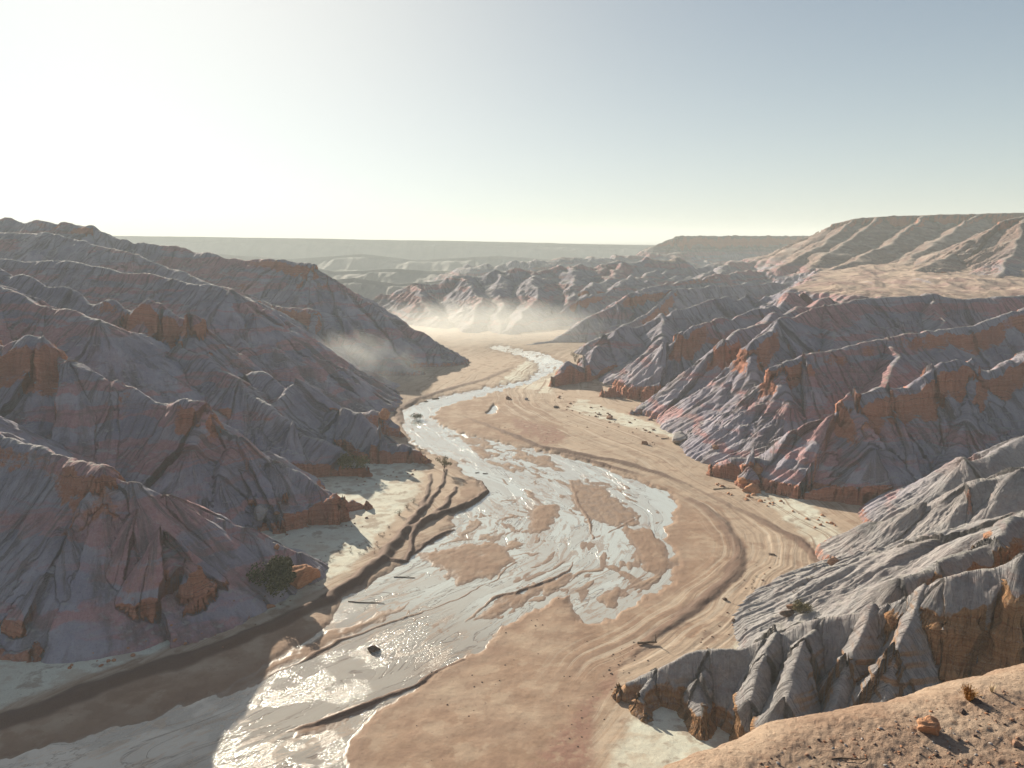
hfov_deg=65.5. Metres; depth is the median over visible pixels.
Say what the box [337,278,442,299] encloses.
hills
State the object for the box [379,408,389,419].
boulder
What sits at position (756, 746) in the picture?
ground
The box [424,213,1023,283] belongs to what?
hills
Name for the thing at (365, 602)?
driftwood
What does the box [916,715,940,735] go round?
rock
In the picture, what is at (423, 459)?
boulder
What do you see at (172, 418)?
hills
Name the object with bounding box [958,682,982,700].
dry grass
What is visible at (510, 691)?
riverbed
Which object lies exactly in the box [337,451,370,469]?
bush
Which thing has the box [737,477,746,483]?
boulder
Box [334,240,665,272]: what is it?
ground
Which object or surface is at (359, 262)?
hills
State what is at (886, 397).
hills
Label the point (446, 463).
tree
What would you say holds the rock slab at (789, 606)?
on the rock slab at (787, 613)
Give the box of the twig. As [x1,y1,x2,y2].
[831,757,867,759]
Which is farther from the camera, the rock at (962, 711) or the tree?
the tree
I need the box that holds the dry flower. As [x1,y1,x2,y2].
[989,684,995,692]
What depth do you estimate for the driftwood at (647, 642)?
118.09 m
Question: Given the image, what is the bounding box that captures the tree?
[435,455,451,471]
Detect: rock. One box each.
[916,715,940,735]
[959,708,966,714]
[972,698,982,703]
[1012,739,1022,747]
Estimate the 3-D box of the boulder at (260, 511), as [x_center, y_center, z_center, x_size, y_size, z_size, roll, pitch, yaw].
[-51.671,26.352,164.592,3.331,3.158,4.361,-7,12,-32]
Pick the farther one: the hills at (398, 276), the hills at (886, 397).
the hills at (398, 276)
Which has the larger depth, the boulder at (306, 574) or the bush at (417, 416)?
the bush at (417, 416)
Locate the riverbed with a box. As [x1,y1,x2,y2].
[0,325,862,767]
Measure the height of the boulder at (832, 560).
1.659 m
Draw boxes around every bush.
[246,554,296,596]
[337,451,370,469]
[409,413,422,418]
[792,598,812,613]
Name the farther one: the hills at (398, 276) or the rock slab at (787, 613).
the hills at (398, 276)
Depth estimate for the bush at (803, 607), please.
115.85 m
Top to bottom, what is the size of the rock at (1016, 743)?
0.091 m
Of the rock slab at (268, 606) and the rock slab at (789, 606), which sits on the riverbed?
the rock slab at (268, 606)
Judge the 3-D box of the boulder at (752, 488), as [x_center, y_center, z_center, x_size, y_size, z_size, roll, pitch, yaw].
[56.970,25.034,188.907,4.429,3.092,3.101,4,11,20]
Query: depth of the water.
125.22 m
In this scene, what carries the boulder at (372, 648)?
in the water
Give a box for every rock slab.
[266,604,275,608]
[779,610,794,616]
[786,604,797,609]
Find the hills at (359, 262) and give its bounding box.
[217,254,549,270]
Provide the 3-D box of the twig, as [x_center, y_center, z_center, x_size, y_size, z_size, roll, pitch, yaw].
[4.735,5.261,11.172,0.503,0.034,0.048,1,11,3]
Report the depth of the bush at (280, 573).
132.00 m
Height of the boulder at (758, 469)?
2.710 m
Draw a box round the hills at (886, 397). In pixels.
[536,215,1023,740]
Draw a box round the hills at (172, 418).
[0,217,537,663]
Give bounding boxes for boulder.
[253,504,267,521]
[289,564,320,589]
[367,645,379,651]
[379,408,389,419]
[421,455,427,463]
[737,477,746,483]
[742,483,760,492]
[753,463,762,474]
[827,556,838,565]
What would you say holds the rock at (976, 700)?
on the ground at (756, 746)
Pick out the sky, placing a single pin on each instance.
(320, 119)
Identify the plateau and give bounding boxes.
[113,236,654,259]
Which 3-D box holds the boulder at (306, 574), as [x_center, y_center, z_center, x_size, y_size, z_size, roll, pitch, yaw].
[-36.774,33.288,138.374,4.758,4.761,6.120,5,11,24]
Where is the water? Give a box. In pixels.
[0,345,676,767]
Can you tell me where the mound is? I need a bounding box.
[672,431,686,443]
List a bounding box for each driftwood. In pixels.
[348,599,378,602]
[637,634,656,643]
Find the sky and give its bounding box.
[0,0,1023,239]
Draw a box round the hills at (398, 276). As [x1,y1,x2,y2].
[318,268,444,283]
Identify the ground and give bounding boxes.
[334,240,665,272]
[663,663,1023,767]

